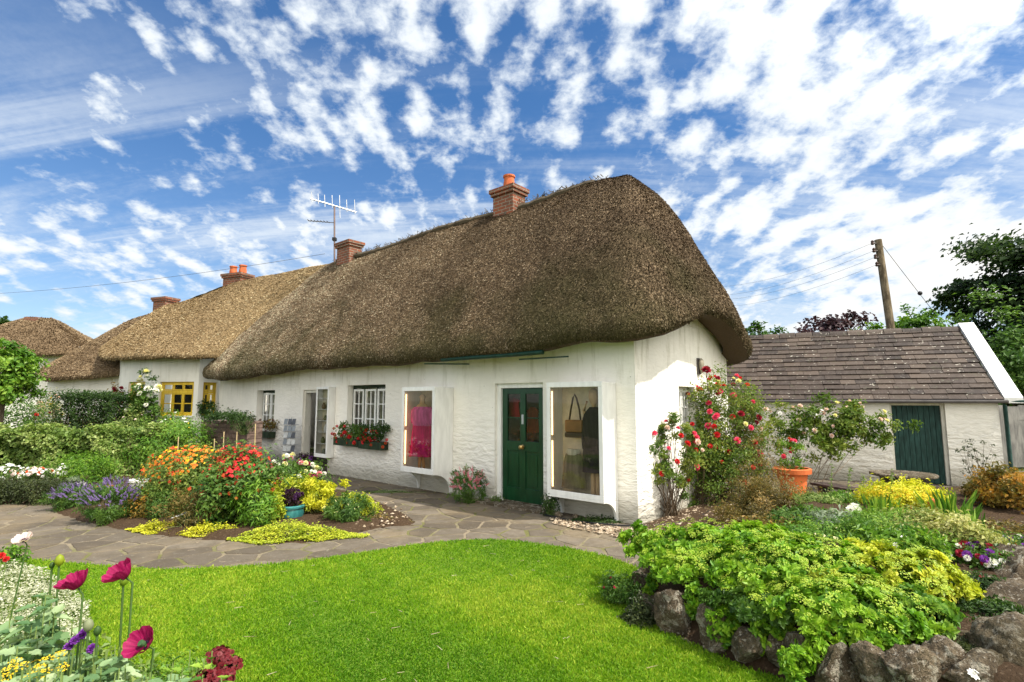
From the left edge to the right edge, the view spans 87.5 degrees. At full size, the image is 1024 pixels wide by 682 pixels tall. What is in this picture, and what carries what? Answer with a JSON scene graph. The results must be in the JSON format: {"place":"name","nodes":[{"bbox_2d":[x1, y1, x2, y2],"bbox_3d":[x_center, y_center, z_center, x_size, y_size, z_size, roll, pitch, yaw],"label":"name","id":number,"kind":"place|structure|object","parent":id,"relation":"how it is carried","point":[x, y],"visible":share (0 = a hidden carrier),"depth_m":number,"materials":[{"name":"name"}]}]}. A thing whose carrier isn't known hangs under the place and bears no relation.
{"place":"outdoors","nodes":[
{"label":"outdoors","id":0,"kind":"place"},
{"bbox_2d":[1,462,264,503],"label":"bed","id":1,"kind":"object","parent":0,"point":[132,475],"visible":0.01,"depth_m":11.43,"materials":[{"name":"soil"}]},
{"bbox_2d":[0,338,54,424],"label":"leafy tree","id":2,"kind":"object","parent":1,"relation":"on","point":[20,371],"visible":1,"depth_m":13.48,"materials":[{"name":"green plant"}]},
{"bbox_2d":[3,389,63,428],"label":"shrub","id":3,"kind":"object","parent":1,"relation":"on","point":[26,420],"visible":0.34,"depth_m":15.82,"materials":[{"name":"green plant"}]},
{"bbox_2d":[0,473,82,505],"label":"hedge","id":4,"kind":"object","parent":1,"relation":"on","point":[29,491],"visible":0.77,"depth_m":8.73,"materials":[{"name":"green plant"}]},
{"bbox_2d":[25,447,129,485],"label":"shrub","id":5,"kind":"object","parent":1,"relation":"on","point":[78,466],"visible":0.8,"depth_m":10.62,"materials":[{"name":"green plant"}]},
{"bbox_2d":[47,387,132,428],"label":"clipped hedge","id":6,"kind":"object","parent":1,"relation":"on","point":[77,414],"visible":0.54,"depth_m":16.01,"materials":[{"name":"green plant"}]},
{"bbox_2d":[0,420,185,475],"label":"ivy hedge","id":7,"kind":"object","parent":1,"relation":"on","point":[22,445],"visible":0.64,"depth_m":11.83,"materials":[{"name":"green plant"}]},
{"bbox_2d":[117,368,164,427],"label":"climbing rose","id":8,"kind":"object","parent":1,"relation":"on","point":[142,399],"visible":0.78,"depth_m":16.10,"materials":[{"name":"green plant"}]},
{"bbox_2d":[110,411,218,474],"bbox_3d":[-7.969,2.369,12.259,2.304,1.537,2.005,0,-6,0],"label":"shrub","id":9,"kind":"object","parent":1,"relation":"on","point":[192,435],"visible":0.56,"depth_m":11.95,"materials":[{"name":"green plant"}]},
{"bbox_2d":[0,537,787,681],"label":"lawn","id":10,"kind":"structure","parent":0,"point":[381,626],"depth_m":4.17,"materials":[{"name":"plant"}]},
{"bbox_2d":[0,649,69,681],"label":"pot marigold","id":11,"kind":"object","parent":10,"relation":"on","point":[34,670],"visible":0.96,"depth_m":1.41,"materials":[{"name":"yellow plant"}]},
{"bbox_2d":[0,559,90,651],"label":"silver groundcover","id":12,"kind":"object","parent":10,"relation":"on","point":[43,585],"visible":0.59,"depth_m":4.43,"materials":[{"name":"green plant"}]},
{"bbox_2d":[0,568,92,681],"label":"poppy","id":13,"kind":"object","parent":10,"relation":"on","point":[55,637],"depth_m":1.78,"materials":[{"name":"plant"}]},
{"bbox_2d":[0,557,133,681],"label":"poppy","id":14,"kind":"object","parent":10,"relation":"on","point":[13,651],"depth_m":1.50,"materials":[{"name":"plant"}]},
{"bbox_2d":[62,629,94,679],"bbox_3d":[-1.304,1.375,1.564,0.107,1.009,0.070,-2,-7,21],"label":"iris bloom","id":15,"kind":"object","parent":10,"relation":"on","point":[74,640],"visible":0.81,"depth_m":1.61,"materials":[{"name":"purple plant"}]},
{"bbox_2d":[56,625,191,681],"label":"poppy","id":16,"kind":"object","parent":10,"relation":"on","point":[118,669],"depth_m":1.50,"materials":[{"name":"plant"}]},
{"bbox_2d":[61,633,190,681],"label":"leafy plant","id":17,"kind":"object","parent":10,"relation":"on","point":[101,651],"visible":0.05,"depth_m":2.77,"materials":[{"name":"green plant"}]},
{"bbox_2d":[130,639,250,680],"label":"leafy plant","id":18,"kind":"object","parent":10,"relation":"on","point":[176,662],"visible":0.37,"depth_m":2.78,"materials":[{"name":"green plant"}]},
{"bbox_2d":[159,650,234,681],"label":"leafy plant","id":19,"kind":"object","parent":10,"relation":"on","point":[189,671],"visible":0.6,"depth_m":1.55,"materials":[{"name":"green plant"}]},
{"bbox_2d":[205,644,243,669],"bbox_3d":[-0.880,1.412,1.591,0.135,0.942,0.082,-3,-7,29],"label":"sweet william","id":20,"kind":"object","parent":10,"relation":"on","point":[223,652],"visible":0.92,"depth_m":1.63,"materials":[{"name":"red plant"}]},
{"bbox_2d":[597,569,643,604],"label":"shade plant","id":21,"kind":"object","parent":10,"relation":"on","point":[615,590],"visible":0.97,"depth_m":4.42,"materials":[{"name":"green plant"}]},
{"bbox_2d":[616,590,655,628],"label":"moss tuft","id":22,"kind":"object","parent":10,"relation":"on","point":[635,608],"visible":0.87,"depth_m":4.07,"materials":[{"name":"green plant"}]},
{"bbox_2d":[653,589,691,637],"bbox_3d":[1.215,2.022,3.946,0.354,0.426,0.272,0,-6,0],"label":"rock","id":23,"kind":"object","parent":10,"relation":"on","point":[671,615],"visible":0.66,"depth_m":3.87,"materials":[{"name":"stone"}]},
{"bbox_2d":[0,452,1023,655],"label":"path","id":24,"kind":"structure","parent":0,"point":[437,516],"depth_m":6.68,"materials":[{"name":"stone"}]},
{"bbox_2d":[200,420,262,468],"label":"stone wall","id":25,"kind":"structure","parent":24,"relation":"on","point":[223,426],"depth_m":12.54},
{"bbox_2d":[51,480,414,543],"bbox_3d":[-5.017,2.642,8.796,7.490,0.124,4.970,0,-6,0],"label":"flower bed","id":26,"kind":"object","parent":24,"relation":"on","point":[125,522],"visible":0.08,"depth_m":7.18,"materials":[{"name":"soil"}]},
{"bbox_2d":[36,480,98,510],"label":"lavender","id":27,"kind":"object","parent":26,"relation":"on","point":[64,491],"visible":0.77,"depth_m":8.20,"materials":[{"name":"purple plant"}]},
{"bbox_2d":[71,474,143,526],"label":"lavender","id":28,"kind":"object","parent":26,"relation":"on","point":[111,493],"visible":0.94,"depth_m":7.36,"materials":[{"name":"purple plant"}]},
{"bbox_2d":[126,437,237,515],"bbox_3d":[-4.851,2.034,7.971,1.654,1.190,1.636,0,-6,0],"label":"helenium","id":29,"kind":"object","parent":26,"relation":"on","point":[183,475],"visible":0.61,"depth_m":7.67,"materials":[{"name":"orange plant"}]},
{"bbox_2d":[145,483,222,533],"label":"wilted plant","id":30,"kind":"object","parent":26,"relation":"on","point":[185,503],"visible":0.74,"depth_m":6.95,"materials":[{"name":"brown plant"}]},
{"bbox_2d":[183,437,296,526],"bbox_3d":[-3.720,1.949,7.338,1.269,1.302,1.262,0,-6,0],"label":"helenium","id":31,"kind":"object","parent":26,"relation":"on","point":[231,473],"visible":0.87,"depth_m":7.08,"materials":[{"name":"red plant"}]},
{"bbox_2d":[221,474,284,527],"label":"leafy plant","id":32,"kind":"object","parent":26,"relation":"on","point":[249,515],"visible":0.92,"depth_m":6.96,"materials":[{"name":"green plant"}]},
{"bbox_2d":[226,518,369,544],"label":"creeping plant","id":33,"kind":"object","parent":26,"relation":"on","point":[303,528],"visible":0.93,"depth_m":6.55,"materials":[{"name":"yellow plant"}]},
{"bbox_2d":[265,452,339,492],"bbox_3d":[-3.470,2.260,8.658,1.405,0.916,1.199,0,-6,0],"label":"dahlia","id":34,"kind":"object","parent":26,"relation":"on","point":[298,469],"visible":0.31,"depth_m":8.54,"materials":[{"name":"green plant"}]},
{"bbox_2d":[300,477,351,513],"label":"golden shrub","id":35,"kind":"object","parent":26,"relation":"on","point":[326,492],"visible":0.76,"depth_m":7.77,"materials":[{"name":"plant"}]},
{"bbox_2d":[322,488,377,523],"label":"flowering clump","id":36,"kind":"object","parent":26,"relation":"on","point":[348,511],"visible":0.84,"depth_m":7.26,"materials":[{"name":"green plant"}]},
{"bbox_2d":[446,463,488,504],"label":"flowering clump","id":37,"kind":"object","parent":24,"relation":"on","point":[467,495],"visible":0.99,"depth_m":8.83,"materials":[{"name":"green plant"}]},
{"bbox_2d":[356,488,809,539],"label":"gravel","id":38,"kind":"structure","parent":24,"relation":"on","point":[607,529],"depth_m":7.21,"materials":[{"name":"gravel"}]},
{"bbox_2d":[725,461,762,514],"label":"reed shrub","id":39,"kind":"object","parent":38,"relation":"on","point":[740,484],"visible":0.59,"depth_m":7.37,"materials":[{"name":"brown plant"}]},
{"bbox_2d":[735,398,842,486],"bbox_3d":[5.293,1.955,10.114,2.169,1.738,0.636,0,-6,0],"label":"rose bush","id":40,"kind":"object","parent":24,"relation":"on","point":[778,423],"visible":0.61,"depth_m":10.10,"materials":[{"name":"green plant"}]},
{"bbox_2d":[772,466,811,497],"bbox_3d":[4.875,2.470,9.295,0.622,0.526,0.622,0,-6,0],"label":"terracotta pot","id":41,"kind":"object","parent":24,"relation":"on","point":[796,473],"visible":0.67,"depth_m":9.10,"materials":[{"name":"ceramic"}]},
{"bbox_2d":[726,322,1023,485],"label":"shed","id":42,"kind":"structure","parent":24,"relation":"on","point":[946,388],"depth_m":11.44,"materials":[{"name":"stone"}]},
{"bbox_2d":[891,405,945,483],"bbox_3d":[8.343,2.114,11.005,0.831,1.570,0.040,-3,-7,24],"label":"door","id":43,"kind":"structure","parent":42,"relation":"in","point":[921,451],"depth_m":10.98,"materials":[{"name":"teal paint"}]},
{"bbox_2d":[869,470,938,486],"bbox_3d":[6.497,2.434,8.851,0.923,0.501,0.857,0,-6,0],"label":"stone table","id":44,"kind":"object","parent":24,"relation":"on","point":[916,475],"visible":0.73,"depth_m":8.76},
{"bbox_2d":[0,0,1023,338],"label":"sky","id":45,"kind":"structure","parent":0,"point":[144,140],"materials":[{"name":"blue"}]},
{"bbox_2d":[310,448,1023,470],"bbox_3d":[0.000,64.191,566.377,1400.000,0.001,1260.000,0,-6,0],"label":"ground","id":46,"kind":"structure","parent":0,"point":[312,450],"depth_m":13.71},
{"bbox_2d":[0,316,92,428],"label":"thatched cottage","id":47,"kind":"structure","parent":46,"relation":"on","point":[51,339],"depth_m":25.77,"materials":[{"name":"plant"}]},
{"bbox_2d":[38,313,149,423],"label":"thatched cottage","id":48,"kind":"structure","parent":46,"relation":"on","point":[84,367],"depth_m":20.13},
{"bbox_2d":[98,264,326,450],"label":"thatched cottage","id":49,"kind":"structure","parent":46,"relation":"on","point":[175,345],"depth_m":17.19,"materials":[{"name":"plant"}]},
{"bbox_2d":[156,382,205,417],"bbox_3d":[-10.525,1.832,16.983,1.324,1.460,0.770,0,-6,0],"label":"window","id":50,"kind":"structure","parent":49,"relation":"in","point":[181,392],"depth_m":16.89,"materials":[{"name":"yellow paint"}]},
{"bbox_2d":[202,174,752,523],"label":"thatched cottage","id":51,"kind":"structure","parent":46,"relation":"on","point":[613,292],"depth_m":9.38,"materials":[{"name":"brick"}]},
{"bbox_2d":[314,387,335,457],"bbox_3d":[-4.375,1.885,12.508,0.550,1.625,0.181,-5,-8,40],"label":"display window","id":52,"kind":"structure","parent":51,"relation":"in","point":[327,395],"depth_m":12.53,"materials":[{"name":"white paint"}]},
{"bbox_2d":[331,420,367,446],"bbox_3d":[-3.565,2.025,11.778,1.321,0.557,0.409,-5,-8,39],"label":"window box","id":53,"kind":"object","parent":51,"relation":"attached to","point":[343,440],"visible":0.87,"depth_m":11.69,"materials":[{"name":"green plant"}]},
{"bbox_2d":[352,385,385,436],"bbox_3d":[-3.038,1.541,11.833,1.420,1.130,0.243,-5,-8,40],"label":"window","id":54,"kind":"structure","parent":51,"relation":"in","point":[366,403],"depth_m":11.87,"materials":[{"name":"white paint"}]},
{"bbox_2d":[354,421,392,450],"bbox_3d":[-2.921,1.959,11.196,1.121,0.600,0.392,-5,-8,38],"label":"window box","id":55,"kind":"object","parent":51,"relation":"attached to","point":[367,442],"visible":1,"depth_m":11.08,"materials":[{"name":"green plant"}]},
{"bbox_2d":[400,386,453,492],"bbox_3d":[-1.581,1.807,9.907,0.930,1.900,0.461,-5,-8,40],"label":"display window","id":56,"kind":"structure","parent":51,"relation":"in","point":[440,463],"depth_m":9.72,"materials":[{"name":"white paint"}]},
{"bbox_2d":[408,395,431,467],"bbox_3d":[-1.689,1.692,10.031,0.735,1.364,0.312,-6,-8,41],"label":"dress form","id":57,"kind":"object","parent":56,"relation":"in","point":[421,435],"visible":0.82,"depth_m":9.91,"materials":[{"name":"fabric"}]},
{"bbox_2d":[503,388,543,504],"bbox_3d":[0.164,1.710,8.821,0.895,1.855,0.123,-5,-8,40],"label":"door","id":58,"kind":"structure","parent":51,"relation":"in","point":[522,459],"depth_m":8.83,"materials":[{"name":"green wood"}]},
{"bbox_2d":[562,449,586,489],"bbox_3d":[0.896,1.863,7.819,0.437,0.570,0.156,-5,-8,40],"label":"hanging skirt","id":59,"kind":"object","parent":51,"relation":"hanging from","point":[573,477],"visible":0.99,"depth_m":7.75,"materials":[{"name":"beige fabric"}]},
{"bbox_2d":[546,381,618,520],"bbox_3d":[1.002,1.569,7.747,0.960,1.940,0.381,-5,-8,40],"label":"display window","id":60,"kind":"structure","parent":51,"relation":"in","point":[559,394],"depth_m":7.82,"materials":[{"name":"white paint"}]},
{"bbox_2d":[581,388,599,494],"bbox_3d":[1.178,1.427,7.649,0.406,1.500,0.238,-5,-8,40],"label":"mannequin","id":61,"kind":"object","parent":51,"relation":"on","point":[590,435],"visible":0.81,"depth_m":7.57},
{"bbox_2d":[643,489,768,530],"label":"gravel","id":62,"kind":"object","parent":46,"relation":"on","point":[666,520],"visible":0.16,"depth_m":7.61,"materials":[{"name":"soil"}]},
{"bbox_2d":[649,412,704,516],"bbox_3d":[2.238,1.809,7.850,1.175,1.534,0.636,0,-6,0],"label":"rose bush","id":63,"kind":"object","parent":62,"relation":"on","point":[680,481],"visible":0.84,"depth_m":7.78,"materials":[{"name":"green plant"}]},
{"bbox_2d":[683,424,744,507],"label":"rose bush","id":64,"kind":"object","parent":62,"relation":"on","point":[714,488],"visible":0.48,"depth_m":8.59,"materials":[{"name":"green plant"}]},
{"bbox_2d":[682,361,778,501],"bbox_3d":[3.544,1.500,9.087,1.944,2.449,1.585,0,-6,0],"label":"rose bush","id":65,"kind":"object","parent":62,"relation":"on","point":[712,415],"visible":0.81,"depth_m":8.77,"materials":[{"name":"green plant"}]},
{"bbox_2d":[725,409,790,501],"bbox_3d":[3.995,1.929,8.862,1.114,1.590,0.936,0,-6,0],"label":"reed shrub","id":66,"kind":"object","parent":62,"relation":"on","point":[762,461],"visible":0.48,"depth_m":8.67,"materials":[{"name":"brown plant"}]},
{"bbox_2d":[642,486,1023,681],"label":"raised bed","id":67,"kind":"object","parent":46,"relation":"on","point":[1008,672],"visible":0.06,"depth_m":3.88,"materials":[{"name":"soil"}]},
{"bbox_2d":[647,547,714,584],"bbox_3d":[1.387,1.761,4.209,0.673,0.231,0.577,0,-6,0],"label":"sedum","id":68,"kind":"object","parent":67,"relation":"on","point":[663,570],"visible":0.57,"depth_m":4.06,"materials":[{"name":"green plant"}]},
{"bbox_2d":[682,580,715,619],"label":"trailing plant","id":69,"kind":"object","parent":67,"relation":"on","point":[691,605],"visible":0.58,"depth_m":3.88,"materials":[{"name":"green plant"}]},
{"bbox_2d":[615,517,805,577],"bbox_3d":[1.736,1.723,4.557,1.608,0.340,1.314,0,-6,0],"label":"sedum","id":70,"kind":"object","parent":67,"relation":"on","point":[694,537],"visible":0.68,"depth_m":4.52,"materials":[{"name":"green plant"}]},
{"bbox_2d":[696,602,728,653],"bbox_3d":[1.373,1.954,3.634,0.186,0.380,0.213,5,-8,-38],"label":"rock","id":71,"kind":"object","parent":67,"relation":"on","point":[712,646],"visible":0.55,"depth_m":3.60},
{"bbox_2d":[704,603,741,649],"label":"trailing plant","id":72,"kind":"object","parent":67,"relation":"on","point":[718,611],"visible":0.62,"depth_m":3.55,"materials":[{"name":"green plant"}]},
{"bbox_2d":[731,626,763,663],"bbox_3d":[1.515,1.945,3.416,0.195,0.226,0.186,0,-6,0],"label":"rock","id":73,"kind":"object","parent":67,"relation":"on","point":[746,646],"visible":0.9,"depth_m":3.38,"materials":[{"name":"stone"}]},
{"bbox_2d":[697,584,802,628],"bbox_3d":[1.684,1.719,3.529,0.836,0.195,0.495,0,-6,0],"label":"sedum","id":74,"kind":"object","parent":67,"relation":"on","point":[740,607],"visible":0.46,"depth_m":3.45,"materials":[{"name":"green plant"}]},
{"bbox_2d":[705,470,834,527],"bbox_3d":[3.433,2.171,7.056,1.633,0.960,1.402,-3,-7,28],"label":"bronze shrub","id":75,"kind":"object","parent":67,"relation":"on","point":[764,505],"visible":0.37,"depth_m":7.05,"materials":[{"name":"brown plant"}]},
{"bbox_2d":[748,618,797,655],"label":"trailing plant","id":76,"kind":"object","parent":67,"relation":"on","point":[766,630],"visible":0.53,"depth_m":3.37,"materials":[{"name":"green plant"}]},
{"bbox_2d":[762,501,831,524],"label":"silver plant","id":77,"kind":"object","parent":67,"relation":"on","point":[784,512],"visible":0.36,"depth_m":5.70,"materials":[{"name":"green plant"}]},
{"bbox_2d":[776,644,821,681],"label":"trailing plant","id":78,"kind":"object","parent":67,"relation":"on","point":[793,663],"visible":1,"depth_m":3.04,"materials":[{"name":"green plant"}]},
{"bbox_2d":[768,510,861,546],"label":"leafy plant","id":79,"kind":"object","parent":67,"relation":"on","point":[809,528],"visible":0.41,"depth_m":5.07,"materials":[{"name":"green plant"}]},
{"bbox_2d":[791,625,838,677],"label":"trailing plant","id":80,"kind":"object","parent":67,"relation":"on","point":[819,644],"visible":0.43,"depth_m":3.10,"materials":[{"name":"green plant"}]},
{"bbox_2d":[697,527,939,595],"bbox_3d":[2.127,1.617,3.981,1.550,0.461,1.089,0,-6,0],"label":"sedum","id":81,"kind":"object","parent":67,"relation":"on","point":[741,567],"visible":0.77,"depth_m":3.77,"materials":[{"name":"green plant"}]},
{"bbox_2d":[814,641,859,681],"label":"rock","id":82,"kind":"object","parent":67,"relation":"on","point":[836,664],"visible":0.79,"depth_m":3.00,"materials":[{"name":"stone"}]},
{"bbox_2d":[743,561,945,643],"bbox_3d":[2.056,1.596,3.321,1.117,0.360,0.760,0,-6,0],"label":"sedum","id":83,"kind":"object","parent":67,"relation":"on","point":[826,605],"visible":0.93,"depth_m":3.19,"materials":[{"name":"green plant"}]},
{"bbox_2d":[849,641,886,681],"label":"rock","id":84,"kind":"object","parent":67,"relation":"on","point":[865,657],"visible":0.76,"depth_m":2.91,"materials":[{"name":"stone"}]},
{"bbox_2d":[829,500,931,539],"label":"feathery plant","id":85,"kind":"object","parent":67,"relation":"on","point":[872,517],"visible":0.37,"depth_m":5.00,"materials":[{"name":"green plant"}]},
{"bbox_2d":[864,626,911,651],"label":"trailing plant","id":86,"kind":"object","parent":67,"relation":"on","point":[879,637],"visible":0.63,"depth_m":3.00,"materials":[{"name":"green plant"}]},
{"bbox_2d":[808,536,986,602],"bbox_3d":[2.612,1.615,3.777,1.177,0.390,0.955,4,-8,-34],"label":"sedum","id":87,"kind":"object","parent":67,"relation":"on","point":[967,588],"visible":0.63,"depth_m":3.61,"materials":[{"name":"yellow plant"}]},
{"bbox_2d":[844,520,960,564],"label":"leafy plant","id":88,"kind":"object","parent":67,"relation":"on","point":[870,532],"visible":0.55,"depth_m":4.44,"materials":[{"name":"green plant"}]},
{"bbox_2d":[849,473,958,512],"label":"golden shrub","id":89,"kind":"object","parent":67,"relation":"on","point":[904,489],"visible":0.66,"depth_m":6.40,"materials":[{"name":"plant"}]},
{"bbox_2d":[880,644,941,681],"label":"rock","id":90,"kind":"object","parent":67,"relation":"on","point":[910,663],"visible":1,"depth_m":2.79,"materials":[{"name":"stone"}]},
{"bbox_2d":[861,582,965,639],"bbox_3d":[2.489,1.640,3.251,0.667,0.271,0.478,0,-6,0],"label":"sedum","id":91,"kind":"object","parent":67,"relation":"on","point":[949,614],"visible":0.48,"depth_m":3.18,"materials":[{"name":"green plant"}]},
{"bbox_2d":[921,634,964,670],"bbox_3d":[2.324,1.738,2.883,0.275,0.273,0.190,0,-6,0],"label":"rock","id":92,"kind":"object","parent":67,"relation":"on","point":[947,651],"visible":0.34,"depth_m":2.84,"materials":[{"name":"stone"}]},
{"bbox_2d":[876,501,1017,550],"bbox_3d":[3.789,1.694,4.846,1.024,0.465,0.886,0,-6,0],"label":"variegated shrub","id":93,"kind":"object","parent":67,"relation":"on","point":[933,519],"visible":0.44,"depth_m":4.65,"materials":[{"name":"green plant"}]},
{"bbox_2d":[912,487,982,521],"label":"iris","id":94,"kind":"object","parent":67,"relation":"on","point":[950,505],"visible":0.5,"depth_m":5.69,"materials":[{"name":"green plant"}]},
{"bbox_2d":[941,647,1003,681],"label":"rock","id":95,"kind":"object","parent":67,"relation":"on","point":[984,663],"visible":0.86,"depth_m":2.73,"materials":[{"name":"stone"}]},
{"bbox_2d":[934,535,1014,569],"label":"pansies","id":96,"kind":"object","parent":67,"relation":"on","point":[968,555],"visible":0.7,"depth_m":4.31,"materials":[{"name":"purple plant"}]},
{"bbox_2d":[951,594,1023,616],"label":"shade plant","id":97,"kind":"object","parent":67,"relation":"on","point":[987,609],"visible":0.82,"depth_m":3.44,"materials":[{"name":"green plant"}]},
{"bbox_2d":[964,461,1023,513],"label":"shrub","id":98,"kind":"object","parent":67,"relation":"on","point":[998,486],"visible":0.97,"depth_m":6.32,"materials":[{"name":"orange plant"}]},
{"bbox_2d":[966,611,1023,666],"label":"rock","id":99,"kind":"object","parent":67,"relation":"on","point":[1003,633],"visible":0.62,"depth_m":2.87,"materials":[{"name":"stone"}]},
{"bbox_2d":[976,543,1023,579],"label":"rock","id":100,"kind":"object","parent":67,"relation":"on","point":[1014,567],"visible":0.29,"depth_m":4.14,"materials":[{"name":"stone"}]},
{"bbox_2d":[980,578,1023,612],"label":"rock","id":101,"kind":"object","parent":67,"relation":"on","point":[1012,589],"visible":0.35,"depth_m":3.62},
{"bbox_2d":[793,309,878,332],"bbox_3d":[17.963,1.639,29.984,5.108,6.746,4.996,0,-6,0],"label":"copper tree","id":102,"kind":"object","parent":46,"relation":"on","point":[830,323],"visible":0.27,"depth_m":29.43,"materials":[{"name":"purple plant"}]},
{"bbox_2d":[894,302,956,328],"bbox_3d":[20.811,1.338,27.123,3.156,6.706,3.182,-4,-8,35],"label":"green tree","id":103,"kind":"object","parent":46,"relation":"on","point":[917,320],"visible":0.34,"depth_m":26.89,"materials":[{"name":"green plant"}]},
{"bbox_2d":[925,223,1023,391],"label":"dark tree","id":104,"kind":"object","parent":46,"relation":"on","point":[1009,260],"visible":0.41,"depth_m":21.66,"materials":[{"name":"green plant"}]},
{"bbox_2d":[943,281,1023,405],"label":"pale tree","id":105,"kind":"object","parent":46,"relation":"on","point":[1011,354],"visible":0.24,"depth_m":17.45,"materials":[{"name":"green plant"}]},
{"bbox_2d":[998,405,1023,466],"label":"board fence","id":106,"kind":"object","parent":46,"relation":"on","point":[1016,419],"visible":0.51,"depth_m":13.45,"materials":[{"name":"wood"}]},
{"bbox_2d":[790,389,922,491],"bbox_3d":[6.458,1.855,10.013,2.475,1.915,0.825,0,-6,0],"label":"rose bush","id":107,"kind":"object","parent":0,"point":[850,416],"visible":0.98,"depth_m":9.93,"materials":[{"name":"green plant"}]},
{"bbox_2d":[871,239,894,328],"bbox_3d":[11.021,0.187,15.561,0.839,6.456,0.250,0,-6,-2],"label":"utility pole","id":108,"kind":"object","parent":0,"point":[880,263],"visible":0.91,"depth_m":15.72,"materials":[{"name":"wood"}]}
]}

